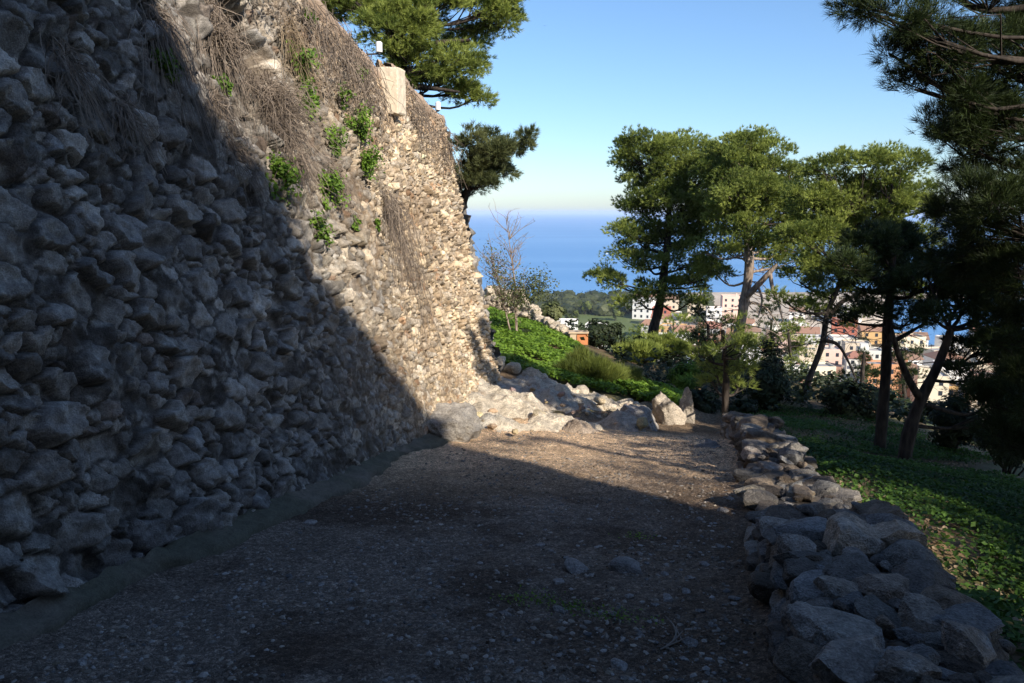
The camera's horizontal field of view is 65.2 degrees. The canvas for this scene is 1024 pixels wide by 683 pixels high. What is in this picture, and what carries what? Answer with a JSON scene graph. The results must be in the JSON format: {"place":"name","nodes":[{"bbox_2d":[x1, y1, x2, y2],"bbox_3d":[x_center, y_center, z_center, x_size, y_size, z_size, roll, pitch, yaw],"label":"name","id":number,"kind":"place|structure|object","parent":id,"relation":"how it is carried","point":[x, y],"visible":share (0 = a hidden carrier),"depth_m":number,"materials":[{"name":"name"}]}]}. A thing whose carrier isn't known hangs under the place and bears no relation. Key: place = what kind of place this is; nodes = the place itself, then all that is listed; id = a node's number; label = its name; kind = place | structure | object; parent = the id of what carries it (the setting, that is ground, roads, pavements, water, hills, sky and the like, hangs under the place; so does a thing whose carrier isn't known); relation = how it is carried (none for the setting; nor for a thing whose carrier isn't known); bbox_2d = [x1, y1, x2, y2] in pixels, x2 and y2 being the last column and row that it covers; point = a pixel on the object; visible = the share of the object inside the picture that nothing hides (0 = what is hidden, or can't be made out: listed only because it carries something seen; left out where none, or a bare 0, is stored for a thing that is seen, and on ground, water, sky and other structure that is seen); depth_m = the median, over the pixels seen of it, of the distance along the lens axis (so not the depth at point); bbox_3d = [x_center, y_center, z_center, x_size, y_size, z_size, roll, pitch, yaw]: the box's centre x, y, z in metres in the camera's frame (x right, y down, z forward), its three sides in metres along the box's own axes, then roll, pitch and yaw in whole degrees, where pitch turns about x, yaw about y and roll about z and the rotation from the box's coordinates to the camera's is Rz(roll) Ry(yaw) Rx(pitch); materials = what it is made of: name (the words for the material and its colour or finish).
{"place":"outdoors","nodes":[
{"label":"outdoors","id":0,"kind":"place"},
{"bbox_2d":[0,399,776,682],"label":"path","id":1,"kind":"structure","parent":0,"point":[332,654],"depth_m":4.73,"materials":[{"name":"gravel"}]},
{"bbox_2d":[477,387,651,433],"bbox_3d":[1.173,1.159,13.596,5.288,0.810,2.800,-8,12,-41],"label":"rubble","id":2,"kind":"object","parent":1,"relation":"on","point":[642,423],"visible":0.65,"depth_m":12.67,"materials":[{"name":"stone"}]},
{"bbox_2d":[563,557,588,573],"bbox_3d":[0.393,1.412,4.991,0.149,0.091,0.177,-6,11,-34],"label":"loose stone","id":3,"kind":"object","parent":1,"relation":"on","point":[574,565],"visible":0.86,"depth_m":4.95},
{"bbox_2d":[490,531,664,627],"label":"path weeds","id":4,"kind":"object","parent":1,"relation":"on","point":[571,606],"visible":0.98,"depth_m":4.40,"materials":[{"name":"green plant"}]},
{"bbox_2d":[444,436,767,682],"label":"path litter","id":5,"kind":"object","parent":1,"relation":"on","point":[579,620],"visible":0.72,"depth_m":4.75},
{"bbox_2d":[611,658,627,670],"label":"loose stone","id":6,"kind":"object","parent":1,"relation":"on","point":[618,664],"visible":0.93,"depth_m":3.60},
{"bbox_2d":[609,556,641,573],"bbox_3d":[0.711,1.400,5.006,0.209,0.109,0.159,2,9,13],"label":"loose stone","id":7,"kind":"object","parent":1,"relation":"on","point":[625,564],"visible":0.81,"depth_m":4.95,"materials":[{"name":"stone"}]},
{"bbox_2d":[616,376,683,406],"bbox_3d":[3.103,1.056,17.864,1.855,0.923,4.153,0,9,0],"label":"clover mound","id":8,"kind":"object","parent":1,"relation":"on","point":[646,389],"visible":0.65,"depth_m":16.41,"materials":[{"name":"green plant"}]},
{"bbox_2d":[660,616,688,649],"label":"fallen branch","id":9,"kind":"object","parent":1,"relation":"on","point":[672,642],"visible":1,"depth_m":3.87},
{"bbox_2d":[336,0,1023,213],"label":"sky","id":10,"kind":"structure","parent":0,"point":[581,71],"materials":[{"name":"blue"}]},
{"bbox_2d":[468,214,1023,344],"bbox_3d":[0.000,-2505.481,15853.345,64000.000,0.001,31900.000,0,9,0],"label":"sea","id":11,"kind":"structure","parent":0,"point":[566,248],"depth_m":1171.70,"materials":[{"name":"liquid"}]},
{"bbox_2d":[493,292,1023,671],"bbox_3d":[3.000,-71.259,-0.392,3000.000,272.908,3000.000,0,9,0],"label":"ground","id":12,"kind":"structure","parent":0,"point":[626,320],"depth_m":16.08,"materials":[{"name":"plant"}]},
{"bbox_2d":[0,433,450,649],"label":"kerb","id":13,"kind":"structure","parent":12,"relation":"on","point":[31,619],"depth_m":5.22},
{"bbox_2d":[0,0,502,612],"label":"fortress wall","id":14,"kind":"structure","parent":12,"relation":"on","point":[186,348],"depth_m":5.90,"materials":[{"name":"stone"}]},
{"bbox_2d":[38,27,134,179],"bbox_3d":[-2.694,-1.505,5.040,0.373,0.930,0.669,3,10,16],"label":"dry bush","id":15,"kind":"object","parent":14,"relation":"attached to","point":[76,78],"visible":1,"depth_m":5.06,"materials":[{"name":"plant"}]},
{"bbox_2d":[111,79,171,180],"bbox_3d":[-2.586,-1.450,5.545,0.269,0.688,0.654,0,9,0],"label":"dry bush","id":16,"kind":"object","parent":14,"relation":"attached to","point":[126,118],"visible":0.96,"depth_m":5.53,"materials":[{"name":"plant"}]},
{"bbox_2d":[151,44,184,83],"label":"wall plant","id":17,"kind":"object","parent":14,"relation":"attached to","point":[164,65],"depth_m":6.07,"materials":[{"name":"green plant"}]},
{"bbox_2d":[127,0,236,176],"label":"dry bush","id":18,"kind":"object","parent":14,"relation":"attached to","point":[167,27],"visible":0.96,"depth_m":6.11,"materials":[{"name":"plant"}]},
{"bbox_2d":[211,73,233,97],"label":"wall plant","id":19,"kind":"object","parent":14,"relation":"attached to","point":[228,85],"depth_m":6.86,"materials":[{"name":"green plant"}]},
{"bbox_2d":[197,10,257,84],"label":"dry bush","id":20,"kind":"object","parent":14,"relation":"attached to","point":[232,43],"visible":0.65,"depth_m":6.94,"materials":[{"name":"plant"}]},
{"bbox_2d":[199,77,255,158],"bbox_3d":[-2.384,-1.893,6.742,0.322,0.681,0.739,0,9,0],"label":"dry bush","id":21,"kind":"object","parent":14,"relation":"attached to","point":[224,107],"visible":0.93,"depth_m":6.72,"materials":[{"name":"plant"}]},
{"bbox_2d":[194,0,275,135],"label":"dry bush","id":22,"kind":"object","parent":14,"relation":"attached to","point":[214,12],"visible":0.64,"depth_m":6.90,"materials":[{"name":"plant"}]},
{"bbox_2d":[216,122,279,246],"bbox_3d":[-2.263,-1.352,6.894,0.330,1.078,0.805,2,9,11],"label":"dry bush","id":23,"kind":"object","parent":14,"relation":"attached to","point":[244,155],"visible":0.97,"depth_m":6.86,"materials":[{"name":"plant"}]},
{"bbox_2d":[235,65,285,121],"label":"dry bush","id":24,"kind":"object","parent":14,"relation":"attached to","point":[256,90],"visible":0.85,"depth_m":7.36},
{"bbox_2d":[212,0,333,78],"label":"dry grass curtain","id":25,"kind":"object","parent":14,"relation":"attached to","point":[285,21],"visible":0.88,"depth_m":8.46,"materials":[{"name":"plant"}]},
{"bbox_2d":[265,150,304,204],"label":"wall plant","id":26,"kind":"object","parent":14,"relation":"attached to","point":[282,172],"depth_m":7.50,"materials":[{"name":"green plant"}]},
{"bbox_2d":[236,53,357,201],"bbox_3d":[-2.125,-2.056,7.714,0.878,1.423,1.798,5,11,30],"label":"dry bush","id":27,"kind":"object","parent":14,"relation":"attached to","point":[284,110],"visible":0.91,"depth_m":7.69,"materials":[{"name":"plant"}]},
{"bbox_2d":[285,39,323,86],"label":"wall plant","id":28,"kind":"object","parent":14,"relation":"attached to","point":[311,52],"depth_m":8.50,"materials":[{"name":"green plant"}]},
{"bbox_2d":[277,13,336,129],"bbox_3d":[-2.207,-2.835,8.417,0.473,1.233,0.964,4,10,24],"label":"dry bush","id":29,"kind":"object","parent":14,"relation":"attached to","point":[291,28],"visible":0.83,"depth_m":8.39,"materials":[{"name":"plant"}]},
{"bbox_2d":[274,125,341,239],"bbox_3d":[-1.973,-1.616,7.950,0.597,1.210,0.878,0,9,0],"label":"dry bush","id":30,"kind":"object","parent":14,"relation":"attached to","point":[301,162],"visible":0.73,"depth_m":7.93,"materials":[{"name":"plant"}]},
{"bbox_2d":[297,80,320,121],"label":"wall plant","id":31,"kind":"object","parent":14,"relation":"attached to","point":[310,93],"depth_m":8.44,"materials":[{"name":"green plant"}]},
{"bbox_2d":[309,205,340,249],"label":"wall plant","id":32,"kind":"object","parent":14,"relation":"attached to","point":[326,235],"depth_m":8.19,"materials":[{"name":"green plant"}]},
{"bbox_2d":[318,167,350,211],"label":"wall plant","id":33,"kind":"object","parent":14,"relation":"attached to","point":[331,184],"depth_m":8.56,"materials":[{"name":"green plant"}]},
{"bbox_2d":[323,121,348,159],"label":"wall plant","id":34,"kind":"object","parent":14,"relation":"attached to","point":[333,136],"depth_m":9.03,"materials":[{"name":"green plant"}]},
{"bbox_2d":[323,155,361,225],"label":"dry bush","id":35,"kind":"object","parent":14,"relation":"attached to","point":[341,176],"visible":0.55,"depth_m":8.95,"materials":[{"name":"plant"}]},
{"bbox_2d":[336,81,356,110],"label":"wall plant","id":36,"kind":"object","parent":14,"relation":"attached to","point":[346,98],"depth_m":9.52,"materials":[{"name":"green plant"}]},
{"bbox_2d":[290,0,406,153],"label":"dry grass curtain","id":37,"kind":"object","parent":14,"relation":"attached to","point":[353,58],"visible":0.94,"depth_m":9.60,"materials":[{"name":"plant"}]},
{"bbox_2d":[343,100,376,146],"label":"wall plant","id":38,"kind":"object","parent":14,"relation":"attached to","point":[365,126],"depth_m":9.80,"materials":[{"name":"green plant"}]},
{"bbox_2d":[360,143,385,181],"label":"wall plant","id":39,"kind":"object","parent":14,"relation":"attached to","point":[369,159],"depth_m":9.89,"materials":[{"name":"green plant"}]},
{"bbox_2d":[376,179,460,391],"bbox_3d":[-1.195,-0.605,10.463,1.029,3.035,2.177,0,9,0],"label":"dry bush","id":40,"kind":"object","parent":14,"relation":"attached to","point":[391,208],"visible":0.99,"depth_m":10.55,"materials":[{"name":"plant"}]},
{"bbox_2d":[321,0,528,108],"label":"pine tree","id":41,"kind":"object","parent":14,"relation":"on","point":[408,35],"visible":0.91,"depth_m":15.94,"materials":[{"name":"green plant"}]},
{"bbox_2d":[405,78,459,173],"bbox_3d":[-1.287,-3.333,12.711,0.552,1.593,1.830,3,10,17],"label":"dry grass curtain","id":42,"kind":"object","parent":14,"relation":"attached to","point":[416,104],"visible":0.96,"depth_m":12.37,"materials":[{"name":"plant"}]},
{"bbox_2d":[432,108,467,197],"bbox_3d":[-1.017,-3.200,13.735,0.527,1.512,1.237,4,10,23],"label":"dry grass curtain","id":43,"kind":"object","parent":14,"relation":"attached to","point":[447,147],"visible":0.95,"depth_m":13.67,"materials":[{"name":"plant"}]},
{"bbox_2d":[448,118,541,207],"bbox_3d":[-0.374,-3.272,14.817,1.845,1.569,2.133,0,9,0],"label":"tree","id":44,"kind":"object","parent":14,"relation":"on","point":[485,163],"visible":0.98,"depth_m":14.30,"materials":[{"name":"green plant"}]},
{"bbox_2d":[426,402,482,441],"bbox_3d":[-0.849,1.240,10.916,0.904,0.702,0.863,0,9,0],"label":"boulder","id":45,"kind":"object","parent":12,"relation":"on","point":[455,422],"visible":0.66,"depth_m":10.65,"materials":[{"name":"stone"}]},
{"bbox_2d":[503,362,520,374],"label":"edging stone","id":46,"kind":"object","parent":12,"relation":"on","point":[514,368],"visible":0.96,"depth_m":15.32,"materials":[{"name":"stone"}]},
{"bbox_2d":[475,199,561,332],"bbox_3d":[0.081,-1.948,21.954,2.629,3.948,1.552,0,9,0],"label":"bare sapling","id":47,"kind":"object","parent":12,"relation":"on","point":[519,291],"visible":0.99,"depth_m":21.97,"materials":[{"name":"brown wood"}]},
{"bbox_2d":[483,285,568,337],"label":"ruined wall","id":48,"kind":"structure","parent":12,"relation":"on","point":[551,323],"depth_m":26.63,"materials":[{"name":"stone"}]},
{"bbox_2d":[541,299,567,320],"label":"olive shrub","id":49,"kind":"object","parent":12,"relation":"on","point":[555,311],"visible":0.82,"depth_m":29.91,"materials":[{"name":"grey plant"}]},
{"bbox_2d":[487,306,627,394],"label":"clover bank","id":50,"kind":"structure","parent":12,"relation":"on","point":[538,339],"depth_m":19.49,"materials":[{"name":"green plant"}]},
{"bbox_2d":[468,374,650,432],"bbox_3d":[0.577,1.340,13.827,3.411,1.530,8.363,3,10,19],"label":"rock outcrop","id":51,"kind":"object","parent":12,"relation":"on","point":[523,402],"visible":0.23,"depth_m":12.91,"materials":[{"name":"stone"}]},
{"bbox_2d":[568,330,588,344],"bbox_3d":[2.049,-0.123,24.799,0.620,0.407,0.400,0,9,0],"label":"building","id":52,"kind":"structure","parent":12,"relation":"on","point":[576,334],"depth_m":24.64,"materials":[{"name":"paint"}]},
{"bbox_2d":[562,418,598,433],"bbox_3d":[1.047,1.400,11.989,0.636,0.472,0.680,-8,12,-42],"label":"boulder","id":53,"kind":"object","parent":12,"relation":"on","point":[575,425],"visible":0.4,"depth_m":11.85,"materials":[{"name":"stone"}]},
{"bbox_2d":[551,344,633,381],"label":"broom shrub","id":54,"kind":"object","parent":12,"relation":"on","point":[581,361],"visible":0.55,"depth_m":17.05,"materials":[{"name":"green plant"}]},
{"bbox_2d":[580,318,625,349],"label":"dark shrub","id":55,"kind":"object","parent":12,"relation":"on","point":[617,327],"visible":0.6,"depth_m":27.00,"materials":[{"name":"green plant"}]},
{"bbox_2d":[596,411,645,431],"bbox_3d":[1.612,1.445,12.765,0.953,0.537,0.849,-3,10,-19],"label":"boulder","id":56,"kind":"object","parent":12,"relation":"on","point":[626,421],"visible":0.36,"depth_m":12.75,"materials":[{"name":"stone"}]},
{"bbox_2d":[531,289,715,315],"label":"coastal wood","id":57,"kind":"object","parent":12,"relation":"on","point":[568,300],"visible":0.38,"depth_m":486.99,"materials":[{"name":"plant"}]},
{"bbox_2d":[614,361,645,381],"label":"broom shrub","id":58,"kind":"object","parent":12,"relation":"on","point":[636,373],"visible":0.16,"depth_m":17.71,"materials":[{"name":"green plant"}]},
{"bbox_2d":[611,338,665,363],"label":"pine shrub","id":59,"kind":"object","parent":12,"relation":"on","point":[641,348],"visible":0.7,"depth_m":23.94,"materials":[{"name":"green plant"}]},
{"bbox_2d":[620,404,658,430],"bbox_3d":[2.201,1.430,13.603,0.614,0.769,0.915,6,11,33],"label":"boulder","id":60,"kind":"object","parent":12,"relation":"on","point":[637,411],"visible":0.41,"depth_m":13.37,"materials":[{"name":"stone"}]},
{"bbox_2d":[632,294,655,318],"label":"town house","id":61,"kind":"structure","parent":12,"relation":"on","point":[644,313],"depth_m":440.28,"materials":[{"name":"white paint"}]},
{"bbox_2d":[616,310,705,341],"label":"pine tree","id":62,"kind":"object","parent":12,"relation":"on","point":[670,318],"visible":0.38,"depth_m":40.46,"materials":[{"name":"green plant"}]},
{"bbox_2d":[582,124,741,360],"bbox_3d":[5.637,-3.179,29.883,6.023,9.572,3.750,0,9,0],"label":"pine tree","id":63,"kind":"object","parent":12,"relation":"on","point":[668,186],"visible":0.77,"depth_m":29.21,"materials":[{"name":"green plant"}]},
{"bbox_2d":[643,331,694,364],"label":"pine shrub","id":64,"kind":"object","parent":12,"relation":"on","point":[670,338],"visible":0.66,"depth_m":25.09,"materials":[{"name":"green plant"}]},
{"bbox_2d":[652,391,686,424],"bbox_3d":[2.810,1.412,14.387,0.646,1.097,0.590,-4,10,-23],"label":"rock slab","id":65,"kind":"object","parent":12,"relation":"on","point":[666,410],"visible":0.54,"depth_m":14.14,"materials":[{"name":"stone"}]},
{"bbox_2d":[665,360,701,390],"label":"leafy shrub","id":66,"kind":"object","parent":12,"relation":"on","point":[679,376],"visible":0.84,"depth_m":19.25,"materials":[{"name":"green plant"}]},
{"bbox_2d":[679,387,694,423],"bbox_3d":[3.256,1.440,15.004,0.299,1.204,0.465,-3,10,-20],"label":"rock slab","id":67,"kind":"object","parent":12,"relation":"on","point":[686,403],"visible":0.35,"depth_m":14.88,"materials":[{"name":"stone"}]},
{"bbox_2d":[689,387,718,413],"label":"dark shrub","id":68,"kind":"object","parent":12,"relation":"on","point":[703,401],"visible":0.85,"depth_m":17.07,"materials":[{"name":"green plant"}]},
{"bbox_2d":[691,439,719,447],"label":"boulder","id":69,"kind":"object","parent":12,"relation":"on","point":[710,443],"visible":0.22,"depth_m":10.21,"materials":[{"name":"stone"}]},
{"bbox_2d":[673,318,741,358],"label":"pine tree","id":70,"kind":"object","parent":12,"relation":"on","point":[702,328],"visible":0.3,"depth_m":36.23,"materials":[{"name":"green plant"}]},
{"bbox_2d":[688,303,735,358],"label":"pine tree","id":71,"kind":"object","parent":12,"relation":"on","point":[701,313],"visible":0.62,"depth_m":28.66,"materials":[{"name":"green plant"}]},
{"bbox_2d":[705,306,721,321],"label":"town house","id":72,"kind":"structure","parent":12,"relation":"on","point":[718,308],"depth_m":412.63,"materials":[{"name":"white paint"}]},
{"bbox_2d":[683,310,764,423],"bbox_3d":[3.720,0.695,13.752,1.432,2.462,2.094,0,9,0],"label":"young pine","id":73,"kind":"object","parent":12,"relation":"on","point":[728,357],"visible":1,"depth_m":13.82,"materials":[{"name":"green plant"}]},
{"bbox_2d":[720,293,739,319],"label":"town house","id":74,"kind":"structure","parent":12,"relation":"on","point":[728,302],"depth_m":439.60,"materials":[{"name":"white paint"}]},
{"bbox_2d":[729,398,757,414],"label":"dark shrub","id":75,"kind":"object","parent":12,"relation":"on","point":[745,405],"visible":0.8,"depth_m":17.32,"materials":[{"name":"green plant"}]},
{"bbox_2d":[682,123,822,359],"bbox_3d":[8.335,-2.807,26.677,5.080,8.887,3.711,0,9,0],"label":"pine tree","id":76,"kind":"object","parent":12,"relation":"on","point":[750,181],"visible":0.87,"depth_m":26.18,"materials":[{"name":"green plant"}]},
{"bbox_2d":[746,364,791,412],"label":"dark shrub","id":77,"kind":"object","parent":12,"relation":"on","point":[768,380],"visible":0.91,"depth_m":19.13,"materials":[{"name":"green plant"}]},
{"bbox_2d":[752,336,786,381],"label":"dark shrub","id":78,"kind":"object","parent":12,"relation":"on","point":[772,353],"visible":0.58,"depth_m":20.18,"materials":[{"name":"green plant"}]},
{"bbox_2d":[747,302,805,364],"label":"pine tree","id":79,"kind":"object","parent":12,"relation":"on","point":[771,325],"visible":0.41,"depth_m":32.87,"materials":[{"name":"green plant"}]},
{"bbox_2d":[749,316,821,379],"bbox_3d":[10.970,1.027,31.496,3.341,4.288,2.322,-4,10,-21],"label":"pine tree","id":80,"kind":"object","parent":12,"relation":"on","point":[789,338],"visible":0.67,"depth_m":31.41,"materials":[{"name":"green plant"}]},
{"bbox_2d":[555,319,1023,462],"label":"hillside scrub","id":81,"kind":"object","parent":12,"relation":"on","point":[895,403],"visible":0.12,"depth_m":22.15,"materials":[{"name":"green plant"}]},
{"bbox_2d":[791,326,819,341],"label":"town house","id":82,"kind":"structure","parent":12,"relation":"on","point":[813,330],"depth_m":351.56,"materials":[{"name":"beige paint"}]},
{"bbox_2d":[794,344,825,361],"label":"town house","id":83,"kind":"structure","parent":12,"relation":"on","point":[802,357],"depth_m":285.63,"materials":[{"name":"beige paint"}]},
{"bbox_2d":[801,362,835,379],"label":"town house","id":84,"kind":"structure","parent":12,"relation":"on","point":[823,367],"depth_m":254.26,"materials":[{"name":"beige paint"}]},
{"bbox_2d":[807,344,841,366],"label":"town house","id":85,"kind":"structure","parent":12,"relation":"on","point":[833,355],"depth_m":304.07,"materials":[{"name":"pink paint"}]},
{"bbox_2d":[831,317,857,336],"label":"town house","id":86,"kind":"structure","parent":12,"relation":"on","point":[853,332],"depth_m":366.82,"materials":[{"name":"red paint"}]},
{"bbox_2d":[815,379,889,422],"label":"dark shrub","id":87,"kind":"object","parent":12,"relation":"on","point":[851,408],"visible":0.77,"depth_m":18.74,"materials":[{"name":"green plant"}]},
{"bbox_2d":[759,138,949,402],"bbox_3d":[9.277,-1.673,22.004,5.276,7.680,3.099,0,9,0],"label":"pine tree","id":88,"kind":"object","parent":12,"relation":"on","point":[829,203],"visible":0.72,"depth_m":21.18,"materials":[{"name":"green plant"}]},
{"bbox_2d":[841,339,870,359],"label":"town house","id":89,"kind":"structure","parent":12,"relation":"on","point":[845,347],"depth_m":319.33,"materials":[{"name":"beige paint"}]},
{"bbox_2d":[833,347,879,386],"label":"pine tree","id":90,"kind":"object","parent":12,"relation":"on","point":[873,372],"visible":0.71,"depth_m":35.17,"materials":[{"name":"green plant"}]},
{"bbox_2d":[844,351,872,374],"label":"town house","id":91,"kind":"structure","parent":12,"relation":"on","point":[853,355],"depth_m":289.72,"materials":[{"name":"white paint"}]},
{"bbox_2d":[856,343,880,359],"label":"town house","id":92,"kind":"structure","parent":12,"relation":"on","point":[876,353],"depth_m":304.62,"materials":[{"name":"white paint"}]},
{"bbox_2d":[715,411,1023,682],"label":"dry stone wall","id":93,"kind":"structure","parent":12,"relation":"on","point":[845,585],"depth_m":3.52,"materials":[{"name":"stone"}]},
{"bbox_2d":[857,325,881,348],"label":"town house","id":94,"kind":"structure","parent":12,"relation":"on","point":[877,334],"depth_m":334.12,"materials":[{"name":"paint"}]},
{"bbox_2d":[859,360,899,393],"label":"town house","id":95,"kind":"structure","parent":12,"relation":"on","point":[876,363],"depth_m":242.29,"materials":[{"name":"orange paint"}]},
{"bbox_2d":[811,215,967,453],"bbox_3d":[6.628,0.014,14.111,3.674,4.439,2.030,-5,10,-27],"label":"pine tree","id":96,"kind":"object","parent":12,"relation":"on","point":[883,241],"visible":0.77,"depth_m":13.87,"materials":[{"name":"green plant"}]},
{"bbox_2d":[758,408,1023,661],"bbox_3d":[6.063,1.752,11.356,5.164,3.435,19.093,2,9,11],"label":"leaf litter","id":97,"kind":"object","parent":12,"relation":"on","point":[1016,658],"visible":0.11,"depth_m":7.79,"materials":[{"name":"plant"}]},
{"bbox_2d":[890,334,928,401],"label":"pine tree","id":98,"kind":"object","parent":12,"relation":"on","point":[914,370],"visible":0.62,"depth_m":30.41,"materials":[{"name":"green plant"}]},
{"bbox_2d":[895,333,925,349],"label":"town house","id":99,"kind":"structure","parent":12,"relation":"on","point":[912,340],"depth_m":315.19,"materials":[{"name":"beige paint"}]},
{"bbox_2d":[820,0,1023,469],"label":"pine tree","id":100,"kind":"object","parent":12,"relation":"on","point":[979,110],"visible":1,"depth_m":7.52,"materials":[{"name":"green plant"}]},
{"bbox_2d":[910,365,948,406],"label":"town house","id":101,"kind":"structure","parent":12,"relation":"on","point":[936,395],"depth_m":240.83,"materials":[{"name":"beige paint"}]},
{"bbox_2d":[923,350,965,366],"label":"town house","id":102,"kind":"structure","parent":12,"relation":"on","point":[929,357],"depth_m":292.50,"materials":[{"name":"white paint"}]},
{"bbox_2d":[922,392,987,452],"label":"dark shrub","id":103,"kind":"object","parent":12,"relation":"on","point":[954,439],"visible":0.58,"depth_m":15.12,"materials":[{"name":"green plant"}]},
{"bbox_2d":[891,251,1023,460],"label":"pine tree","id":104,"kind":"object","parent":12,"relation":"on","point":[969,302],"visible":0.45,"depth_m":13.16,"materials":[{"name":"green plant"}]},
{"bbox_2d":[972,421,1023,475],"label":"dark shrub","id":105,"kind":"object","parent":12,"relation":"on","point":[983,446],"visible":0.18,"depth_m":13.27,"materials":[{"name":"green plant"}]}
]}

